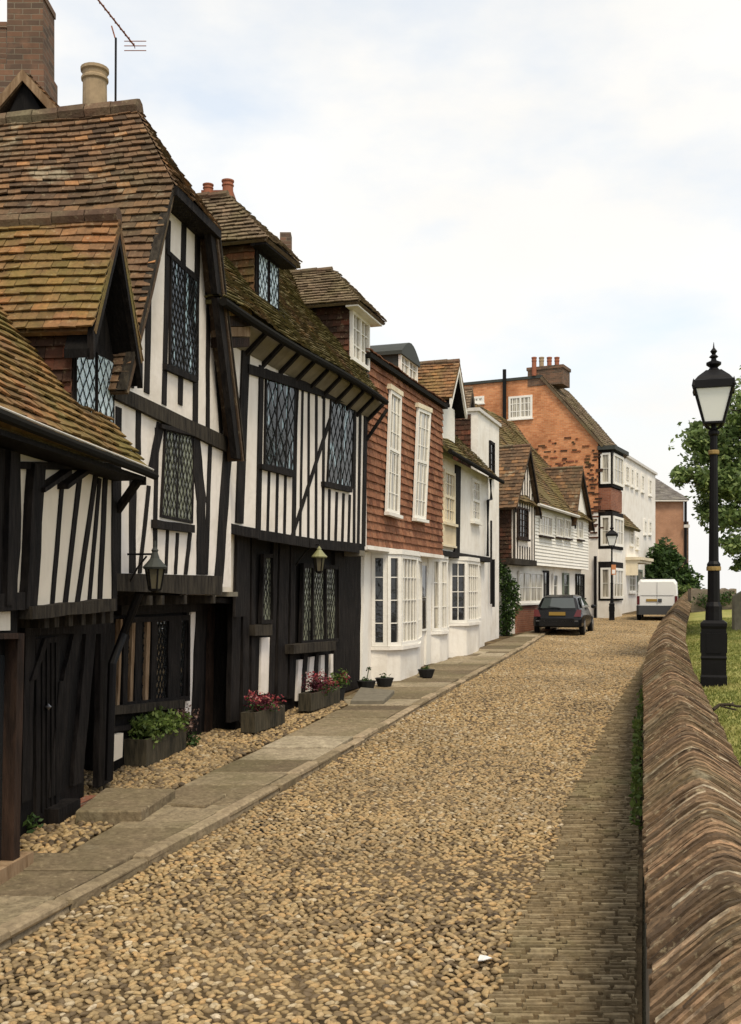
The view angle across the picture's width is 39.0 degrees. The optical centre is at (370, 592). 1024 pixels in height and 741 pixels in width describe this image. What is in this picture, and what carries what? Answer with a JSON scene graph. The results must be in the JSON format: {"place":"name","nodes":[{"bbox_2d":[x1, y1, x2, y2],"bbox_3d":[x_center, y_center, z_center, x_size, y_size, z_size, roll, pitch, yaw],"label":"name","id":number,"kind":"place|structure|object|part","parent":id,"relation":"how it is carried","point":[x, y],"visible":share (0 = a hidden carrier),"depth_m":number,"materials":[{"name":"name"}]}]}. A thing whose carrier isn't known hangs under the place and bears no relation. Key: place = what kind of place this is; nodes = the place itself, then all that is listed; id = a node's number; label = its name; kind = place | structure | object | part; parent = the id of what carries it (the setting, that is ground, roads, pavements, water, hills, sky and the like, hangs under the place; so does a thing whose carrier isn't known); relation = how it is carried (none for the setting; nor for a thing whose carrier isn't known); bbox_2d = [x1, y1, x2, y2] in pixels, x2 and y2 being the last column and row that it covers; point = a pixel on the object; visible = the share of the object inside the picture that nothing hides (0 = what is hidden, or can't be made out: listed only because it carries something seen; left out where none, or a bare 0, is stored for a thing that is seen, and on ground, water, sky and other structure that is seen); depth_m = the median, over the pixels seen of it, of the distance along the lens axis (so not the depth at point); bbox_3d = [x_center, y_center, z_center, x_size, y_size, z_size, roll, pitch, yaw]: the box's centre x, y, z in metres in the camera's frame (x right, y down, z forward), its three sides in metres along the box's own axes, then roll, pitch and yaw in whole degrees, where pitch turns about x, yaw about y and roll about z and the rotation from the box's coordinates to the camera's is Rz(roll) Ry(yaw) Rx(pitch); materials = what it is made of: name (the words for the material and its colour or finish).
{"place":"outdoors","nodes":[
{"label":"outdoors","id":0,"kind":"place"},
{"bbox_2d":[20,700,346,852],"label":"forecourt cobbles","id":1,"kind":"object","parent":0,"point":[215,748],"visible":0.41,"depth_m":11.79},
{"bbox_2d":[124,705,191,765],"bbox_3d":[-2.559,1.653,12.520,0.700,0.643,1.299,0,0,0],"label":"planter box","id":2,"kind":"object","parent":1,"relation":"on","point":[163,737],"visible":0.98,"depth_m":12.20,"materials":[{"name":"grey wood"}]},
{"bbox_2d":[171,704,200,746],"bbox_3d":[-2.388,1.705,13.276,0.488,0.645,0.438,0,0,0],"label":"heather bush","id":3,"kind":"object","parent":1,"relation":"on","point":[191,739],"visible":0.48,"depth_m":13.29,"materials":[{"name":"green plant"}]},
{"bbox_2d":[241,690,286,732],"bbox_3d":[-1.519,1.622,14.739,0.570,0.562,1.087,0,0,17],"label":"planter box","id":4,"kind":"object","parent":1,"relation":"on","point":[265,713],"visible":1,"depth_m":14.56,"materials":[{"name":"grey wood"}]},
{"bbox_2d":[298,669,339,710],"bbox_3d":[-0.800,1.531,16.942,0.533,0.629,1.401,0,0,20],"label":"planter box","id":5,"kind":"object","parent":1,"relation":"on","point":[319,695],"visible":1,"depth_m":16.75,"materials":[{"name":"grey wood"}]},
{"bbox_2d":[328,668,349,700],"bbox_3d":[-0.527,1.565,17.927,0.420,0.561,0.386,0,0,0],"label":"potted flower","id":6,"kind":"object","parent":1,"relation":"on","point":[342,679],"visible":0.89,"depth_m":17.86,"materials":[{"name":"green plant"}]},
{"bbox_2d":[0,627,556,943],"bbox_3d":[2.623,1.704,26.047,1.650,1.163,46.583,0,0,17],"label":"pavement","id":7,"kind":"structure","parent":0,"point":[43,878],"depth_m":10.99,"materials":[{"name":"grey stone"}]},
{"bbox_2d":[23,812,43,832],"bbox_3d":[-2.984,1.981,8.997,0.334,0.237,0.294,0,0,0],"label":"plant","id":8,"kind":"object","parent":7,"relation":"on","point":[29,827],"visible":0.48,"depth_m":8.98,"materials":[{"name":"green plant"}]},
{"bbox_2d":[76,788,174,824],"bbox_3d":[-2.279,2.009,9.847,0.718,0.163,0.974,0,0,0],"label":"door step","id":9,"kind":"object","parent":7,"relation":"on","point":[115,806],"depth_m":9.64,"materials":[{"name":"grey stone"}]},
{"bbox_2d":[171,793,226,807],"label":"stone slab","id":10,"kind":"structure","parent":7,"relation":"on","point":[199,800],"depth_m":10.12,"materials":[{"name":"grey stone"}]},
{"bbox_2d":[357,666,375,688],"bbox_3d":[-0.074,1.595,19.412,0.360,0.459,0.360,0,0,0],"label":"plant pot","id":11,"kind":"object","parent":7,"relation":"on","point":[365,683],"visible":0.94,"depth_m":19.31,"materials":[{"name":"black plastic"}]},
{"bbox_2d":[351,687,393,703],"bbox_3d":[0.066,1.820,18.326,0.649,0.155,1.892,0,0,4],"label":"door step","id":12,"kind":"object","parent":7,"relation":"on","point":[363,695],"depth_m":17.91,"materials":[{"name":"grey stone"}]},
{"bbox_2d":[375,673,393,686],"bbox_3d":[0.266,1.663,19.914,0.360,0.297,0.360,0,0,0],"label":"plant pot","id":13,"kind":"object","parent":7,"relation":"on","point":[382,681],"visible":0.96,"depth_m":19.80,"materials":[{"name":"black plastic"}]},
{"bbox_2d":[418,665,434,677],"bbox_3d":[1.151,1.631,21.589,0.360,0.282,0.360,0,0,0],"label":"plant pot","id":14,"kind":"object","parent":7,"relation":"on","point":[426,672],"visible":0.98,"depth_m":21.48,"materials":[{"name":"black plastic"}]},
{"bbox_2d":[499,554,522,635],"bbox_3d":[4.673,0.167,35.189,0.946,2.951,0.734,0,0,0],"label":"climbing shrub","id":15,"kind":"object","parent":7,"relation":"on","point":[510,595],"visible":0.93,"depth_m":35.09,"materials":[{"name":"green plant"}]},
{"bbox_2d":[0,611,635,1023],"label":"road","id":16,"kind":"structure","parent":0,"point":[284,993],"depth_m":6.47,"materials":[{"name":"brown stone"}]},
{"bbox_2d":[0,627,559,950],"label":"kerb","id":17,"kind":"structure","parent":16,"relation":"on","point":[76,897],"depth_m":8.97,"materials":[{"name":"grey stone"}]},
{"bbox_2d":[478,955,491,960],"bbox_3d":[0.681,2.158,6.175,0.083,0.032,0.082,0,0,33],"label":"paper scrap","id":18,"kind":"object","parent":16,"relation":"on","point":[482,957],"visible":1,"depth_m":6.16,"materials":[{"name":"white paper"}]},
{"bbox_2d":[342,614,664,756],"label":"road cobbles","id":19,"kind":"object","parent":16,"relation":"on","point":[606,642],"visible":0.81,"depth_m":18.12,"materials":[{"name":"beige stone"}]},
{"bbox_2d":[533,595,595,634],"bbox_3d":[6.991,0.776,37.657,2.072,1.410,3.900,0,0,18],"label":"parked car","id":20,"kind":"object","parent":16,"relation":"on","point":[569,611],"visible":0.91,"depth_m":36.05,"materials":[{"name":"black metal"}]},
{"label":"rear window","id":21,"kind":"part","parent":20,"relation":"part of","materials":[{"name":"grey glass"}]},
{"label":"side window","id":22,"kind":"part","parent":20,"relation":"part of","materials":[{"name":"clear glass"}]},
{"bbox_2d":[489,708,642,1023],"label":"stone gutter","id":23,"kind":"object","parent":16,"relation":"on","point":[638,996],"visible":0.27,"depth_m":6.28,"materials":[{"name":"brown stone"}]},
{"bbox_2d":[484,661,644,1023],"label":"gutter stones","id":24,"kind":"object","parent":23,"relation":"on","point":[593,895],"visible":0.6,"depth_m":7.08,"materials":[{"name":"beige stone"}]},
{"bbox_2d":[628,760,643,830],"bbox_3d":[2.543,1.864,9.991,0.158,0.532,1.689,0,0,15],"label":"wall weed","id":25,"kind":"object","parent":23,"relation":"on","point":[636,802],"depth_m":9.63,"materials":[{"name":"green plant"}]},
{"bbox_2d":[630,715,643,777],"bbox_3d":[3.110,1.753,12.197,0.166,0.661,2.520,0,0,14],"label":"wall weed","id":26,"kind":"object","parent":23,"relation":"on","point":[637,751],"depth_m":11.83,"materials":[{"name":"green plant"}]},
{"bbox_2d":[634,685,643,738],"bbox_3d":[4.141,1.732,16.008,0.163,0.563,4.171,0,0,16],"label":"wall weed","id":27,"kind":"object","parent":23,"relation":"on","point":[640,707],"depth_m":15.51,"materials":[{"name":"green plant"}]},
{"bbox_2d":[606,523,617,619],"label":"street lamp","id":28,"kind":"object","parent":16,"relation":"on","point":[611,535],"visible":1,"depth_m":46.38,"materials":[{"name":"metal"}]},
{"bbox_2d":[636,577,677,619],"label":"parked van","id":29,"kind":"object","parent":16,"relation":"on","point":[657,596],"visible":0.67,"depth_m":45.81,"materials":[{"name":"white metal"}]},
{"bbox_2d":[0,0,740,592],"label":"sky","id":30,"kind":"structure","parent":0,"point":[507,183],"materials":[{"name":"white"}]},
{"bbox_2d":[642,733,645,1023],"bbox_3d":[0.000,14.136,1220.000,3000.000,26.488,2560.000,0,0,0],"label":"ground","id":31,"kind":"structure","parent":0,"point":[643,963],"depth_m":6.43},
{"bbox_2d":[0,208,158,884],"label":"jettied house","id":32,"kind":"structure","parent":31,"relation":"on","point":[69,326],"depth_m":9.17,"materials":[{"name":"black wood"}]},
{"bbox_2d":[33,636,58,820],"bbox_3d":[-2.866,1.192,9.321,0.114,1.584,0.479,0,0,7],"label":"door","id":33,"kind":"structure","parent":32,"relation":"in","point":[46,682],"depth_m":9.24,"materials":[{"name":"black wood"}]},
{"bbox_2d":[0,0,249,780],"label":"gabled house","id":34,"kind":"structure","parent":31,"relation":"on","point":[178,421],"depth_m":11.89,"materials":[{"name":"paint"}]},
{"bbox_2d":[98,0,145,100],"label":"tv aerial","id":35,"kind":"object","parent":34,"relation":"attached to","point":[115,86],"visible":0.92,"depth_m":12.89,"materials":[{"name":"metal"}]},
{"bbox_2d":[127,541,166,592],"bbox_3d":[-2.222,-0.258,10.369,0.417,0.516,0.248,0,0,0],"label":"wall lantern","id":36,"kind":"object","parent":34,"relation":"attached to","point":[154,566],"depth_m":10.33,"materials":[{"name":"metal"}]},
{"bbox_2d":[115,615,190,704],"bbox_3d":[-2.617,0.854,12.689,0.070,1.140,2.202,0,0,11],"label":"window","id":37,"kind":"structure","parent":34,"relation":"in","point":[149,668],"depth_m":12.60,"materials":[{"name":"black glass"}]},
{"bbox_2d":[159,430,194,523],"bbox_3d":[-2.174,-1.331,11.784,0.035,1.049,1.014,0,0,11],"label":"window","id":38,"kind":"structure","parent":34,"relation":"in","point":[178,459],"depth_m":11.77,"materials":[{"name":"grey glass"}]},
{"bbox_2d":[168,255,198,379],"bbox_3d":[-2.136,-3.127,11.971,0.035,1.265,0.906,0,0,11],"label":"window","id":39,"kind":"structure","parent":34,"relation":"in","point":[183,329],"depth_m":11.95,"materials":[{"name":"black glass"}]},
{"bbox_2d":[196,178,388,729],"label":"close studded house","id":40,"kind":"structure","parent":31,"relation":"on","point":[309,409],"depth_m":16.13,"materials":[{"name":"paint"}]},
{"bbox_2d":[258,554,274,623],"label":"window","id":41,"kind":"structure","parent":40,"relation":"in","point":[266,608],"depth_m":15.69,"materials":[{"name":"black glass"}]},
{"bbox_2d":[263,368,298,471],"bbox_3d":[-1.308,-2.498,15.401,0.035,1.426,1.352,0,0,17],"label":"window","id":42,"kind":"structure","parent":40,"relation":"in","point":[278,442],"depth_m":15.31,"materials":[{"name":"grey glass"}]},
{"bbox_2d":[296,540,326,573],"bbox_3d":[-0.947,-0.571,16.672,0.522,0.530,0.264,0,0,0],"label":"wall lantern","id":43,"kind":"object","parent":40,"relation":"attached to","point":[318,556],"depth_m":16.62,"materials":[{"name":"metal"}]},
{"bbox_2d":[298,563,340,642],"bbox_3d":[-0.859,0.199,17.839,0.070,1.371,1.951,0,0,17],"label":"window","id":44,"kind":"structure","parent":40,"relation":"in","point":[317,591],"depth_m":17.78,"materials":[{"name":"black glass"}]},
{"bbox_2d":[326,399,354,487],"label":"window","id":45,"kind":"structure","parent":40,"relation":"in","point":[341,432],"depth_m":17.95,"materials":[{"name":"grey glass"}]},
{"bbox_2d":[358,343,447,682],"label":"tile hung house","id":46,"kind":"structure","parent":31,"relation":"on","point":[405,477],"depth_m":21.34,"materials":[{"name":"red tile"}]},
{"bbox_2d":[384,384,403,518],"bbox_3d":[0.468,-2.815,20.959,0.165,2.631,1.100,0,0,19],"label":"window","id":47,"kind":"structure","parent":46,"relation":"in","point":[393,462],"depth_m":20.99,"materials":[{"name":"white paint"}]},
{"bbox_2d":[371,549,421,682],"bbox_3d":[0.592,0.526,22.328,1.172,2.792,3.184,0,0,0],"label":"bay window","id":48,"kind":"structure","parent":46,"relation":"in","point":[396,574],"depth_m":20.93,"materials":[{"name":"white paint"}]},
{"bbox_2d":[412,402,432,522],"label":"window","id":49,"kind":"structure","parent":46,"relation":"in","point":[423,412],"depth_m":22.93,"materials":[{"name":"white paint"}]},
{"bbox_2d":[422,563,426,630],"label":"window","id":50,"kind":"structure","parent":46,"relation":"in","point":[424,566],"depth_m":24.43,"materials":[{"name":"white paint"}]},
{"bbox_2d":[418,359,504,663],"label":"white house","id":51,"kind":"structure","parent":31,"relation":"on","point":[458,604],"depth_m":26.92,"materials":[{"name":"beige paint"}]},
{"bbox_2d":[431,556,448,662],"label":"bay window","id":52,"kind":"structure","parent":51,"relation":"in","point":[440,567],"depth_m":25.31,"materials":[{"name":"white paint"}]},
{"bbox_2d":[442,469,457,526],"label":"window","id":53,"kind":"structure","parent":51,"relation":"in","point":[449,480],"depth_m":26.09,"materials":[{"name":"beige paint"}]},
{"bbox_2d":[449,557,480,657],"bbox_3d":[2.771,0.424,28.366,0.456,2.708,3.571,0,0,19],"label":"bay window","id":54,"kind":"structure","parent":51,"relation":"in","point":[464,572],"depth_m":27.01,"materials":[{"name":"white paint"}]},
{"bbox_2d":[470,478,482,525],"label":"window","id":55,"kind":"structure","parent":51,"relation":"in","point":[475,484],"depth_m":29.06,"materials":[{"name":"white paint"}]},
{"bbox_2d":[453,407,500,641],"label":"tall white house","id":56,"kind":"structure","parent":31,"relation":"on","point":[477,431],"depth_m":32.77,"materials":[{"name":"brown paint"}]},
{"bbox_2d":[489,440,494,478],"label":"window","id":57,"kind":"structure","parent":56,"relation":"in","point":[491,444],"depth_m":33.11,"materials":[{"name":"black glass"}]},
{"bbox_2d":[475,403,595,635],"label":"weatherboarded cottage","id":58,"kind":"structure","parent":31,"relation":"on","point":[547,521],"depth_m":39.24,"materials":[{"name":"white paint"}]},
{"bbox_2d":[516,506,530,541],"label":"window","id":59,"kind":"structure","parent":58,"relation":"in","point":[522,514],"depth_m":35.89,"materials":[{"name":"black glass"}]},
{"bbox_2d":[518,571,542,604],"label":"window","id":60,"kind":"structure","parent":58,"relation":"in","point":[531,583],"depth_m":38.26,"materials":[{"name":"white glass"}]},
{"bbox_2d":[543,570,548,596],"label":"glazed door","id":61,"kind":"structure","parent":58,"relation":"in","point":[545,573],"depth_m":40.21,"materials":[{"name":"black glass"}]},
{"bbox_2d":[539,514,554,538],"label":"window","id":62,"kind":"structure","parent":58,"relation":"in","point":[546,523],"depth_m":39.01,"materials":[{"name":"white paint"}]},
{"bbox_2d":[552,573,557,594],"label":"glazed door","id":63,"kind":"structure","parent":58,"relation":"in","point":[554,576],"depth_m":41.47,"materials":[{"name":"white paint"}]},
{"bbox_2d":[555,517,564,539],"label":"window","id":64,"kind":"structure","parent":58,"relation":"in","point":[559,521],"depth_m":40.94,"materials":[{"name":"white paint"}]},
{"bbox_2d":[562,573,568,594],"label":"glazed door","id":65,"kind":"structure","parent":58,"relation":"in","point":[565,576],"depth_m":43.13,"materials":[{"name":"grey glass"}]},
{"bbox_2d":[564,518,572,540],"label":"window","id":66,"kind":"structure","parent":58,"relation":"in","point":[567,523],"depth_m":42.14,"materials":[{"name":"white paint"}]},
{"bbox_2d":[577,519,584,541],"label":"window","id":67,"kind":"structure","parent":58,"relation":"in","point":[580,523],"depth_m":44.25,"materials":[{"name":"white paint"}]},
{"bbox_2d":[576,574,585,599],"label":"window","id":68,"kind":"structure","parent":58,"relation":"in","point":[580,578],"depth_m":45.61,"materials":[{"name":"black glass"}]},
{"bbox_2d":[463,357,628,617],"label":"brick house","id":69,"kind":"structure","parent":31,"relation":"on","point":[547,414],"depth_m":49.32,"materials":[{"name":"orange brick"}]},
{"bbox_2d":[474,396,484,404],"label":"window","id":70,"kind":"structure","parent":69,"relation":"in","point":[479,400],"depth_m":51.06,"materials":[{"name":"white paint"}]},
{"bbox_2d":[507,395,532,420],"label":"window","id":71,"kind":"structure","parent":69,"relation":"in","point":[519,407],"depth_m":50.14,"materials":[{"name":"white paint"}]},
{"bbox_2d":[598,511,623,549],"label":"bay window","id":72,"kind":"structure","parent":69,"relation":"in","point":[605,519],"depth_m":48.48,"materials":[{"name":"white paint"}]},
{"bbox_2d":[598,562,623,600],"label":"bay window","id":73,"kind":"structure","parent":69,"relation":"in","point":[604,568],"depth_m":48.44,"materials":[{"name":"white paint"}]},
{"bbox_2d":[597,445,628,490],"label":"bay window","id":74,"kind":"structure","parent":69,"relation":"in","point":[611,460],"depth_m":48.43,"materials":[{"name":"white paint"}]},
{"bbox_2d":[621,513,653,613],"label":"white house","id":75,"kind":"structure","parent":31,"relation":"on","point":[633,573],"depth_m":54.93,"materials":[{"name":"paint"}]},
{"bbox_2d":[629,531,634,546],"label":"window","id":76,"kind":"structure","parent":75,"relation":"in","point":[631,534],"depth_m":55.58,"materials":[{"name":"white paint"}]},
{"bbox_2d":[628,575,636,593],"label":"window","id":77,"kind":"structure","parent":75,"relation":"in","point":[632,578],"depth_m":55.77,"materials":[{"name":"white paint"}]},
{"bbox_2d":[635,535,640,549],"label":"window","id":78,"kind":"structure","parent":75,"relation":"in","point":[636,537],"depth_m":56.67,"materials":[{"name":"white paint"}]},
{"bbox_2d":[637,569,642,587],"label":"door","id":79,"kind":"structure","parent":75,"relation":"in","point":[640,572],"depth_m":57.76,"materials":[{"name":"grey wood"}]},
{"bbox_2d":[622,455,657,576],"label":"white terrace house","id":80,"kind":"structure","parent":31,"relation":"on","point":[638,501],"depth_m":60.83,"materials":[{"name":"paint"}]},
{"bbox_2d":[625,464,630,486],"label":"window","id":81,"kind":"structure","parent":80,"relation":"in","point":[627,468],"depth_m":57.06,"materials":[{"name":"white paint"}]},
{"bbox_2d":[630,467,634,488],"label":"window","id":82,"kind":"structure","parent":80,"relation":"in","point":[631,469],"depth_m":58.03,"materials":[{"name":"white paint"}]},
{"bbox_2d":[635,470,639,490],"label":"window","id":83,"kind":"structure","parent":80,"relation":"in","point":[636,472],"depth_m":59.39,"materials":[{"name":"white paint"}]},
{"bbox_2d":[641,473,645,493],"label":"window","id":84,"kind":"structure","parent":80,"relation":"in","point":[642,475],"depth_m":61.22,"materials":[{"name":"white paint"}]},
{"bbox_2d":[643,519,647,535],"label":"window","id":85,"kind":"structure","parent":80,"relation":"in","point":[644,520],"depth_m":61.70,"materials":[{"name":"white paint"}]},
{"bbox_2d":[648,478,652,497],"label":"window","id":86,"kind":"structure","parent":80,"relation":"in","point":[649,480],"depth_m":63.19,"materials":[{"name":"white paint"}]},
{"bbox_2d":[648,520,652,535],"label":"window","id":87,"kind":"structure","parent":80,"relation":"in","point":[649,521],"depth_m":63.21,"materials":[{"name":"white paint"}]},
{"bbox_2d":[655,478,689,568],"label":"brick house","id":88,"kind":"structure","parent":31,"relation":"on","point":[672,523],"depth_m":75.00,"materials":[{"name":"brick"}]},
{"bbox_2d":[644,536,704,589],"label":"bush","id":89,"kind":"object","parent":31,"relation":"on","point":[668,563],"visible":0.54,"depth_m":61.35,"materials":[{"name":"green plant"}]},
{"bbox_2d":[677,582,690,598],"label":"bush","id":90,"kind":"object","parent":31,"relation":"on","point":[682,590],"visible":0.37,"depth_m":53.04,"materials":[{"name":"green plant"}]},
{"bbox_2d":[642,588,740,1023],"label":"churchyard wall","id":91,"kind":"structure","parent":31,"relation":"on","point":[691,830],"depth_m":4.79,"materials":[{"name":"brown brick"}]},
{"bbox_2d":[686,609,740,765],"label":"churchyard lawn","id":92,"kind":"structure","parent":0,"point":[695,616],"depth_m":16.06,"materials":[{"name":"green plant"}]},
{"bbox_2d":[668,365,740,571],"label":"broadleaf tree","id":93,"kind":"object","parent":92,"relation":"on","point":[697,441],"visible":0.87,"depth_m":25.41,"materials":[{"name":"green plant"}]},
{"bbox_2d":[688,588,736,612],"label":"stone wall","id":94,"kind":"structure","parent":92,"relation":"on","point":[697,599],"depth_m":40.00,"materials":[{"name":"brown stone"}]},
{"bbox_2d":[692,342,735,687],"bbox_3d":[4.890,-1.008,14.900,0.589,5.120,0.591,0,0,18],"label":"street lamp","id":95,"kind":"object","parent":92,"relation":"on","point":[713,387],"visible":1,"depth_m":14.77,"materials":[{"name":"metal"}]},
{"bbox_2d":[712,702,740,710],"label":"fallen branch","id":96,"kind":"object","parent":92,"relation":"on","point":[722,705],"visible":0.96,"depth_m":12.00,"materials":[{"name":"wood"}]},
{"bbox_2d":[732,591,740,629],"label":"headstone","id":97,"kind":"object","parent":92,"relation":"on","point":[736,611],"visible":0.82,"depth_m":27.03,"materials":[{"name":"grey stone"}]}
]}

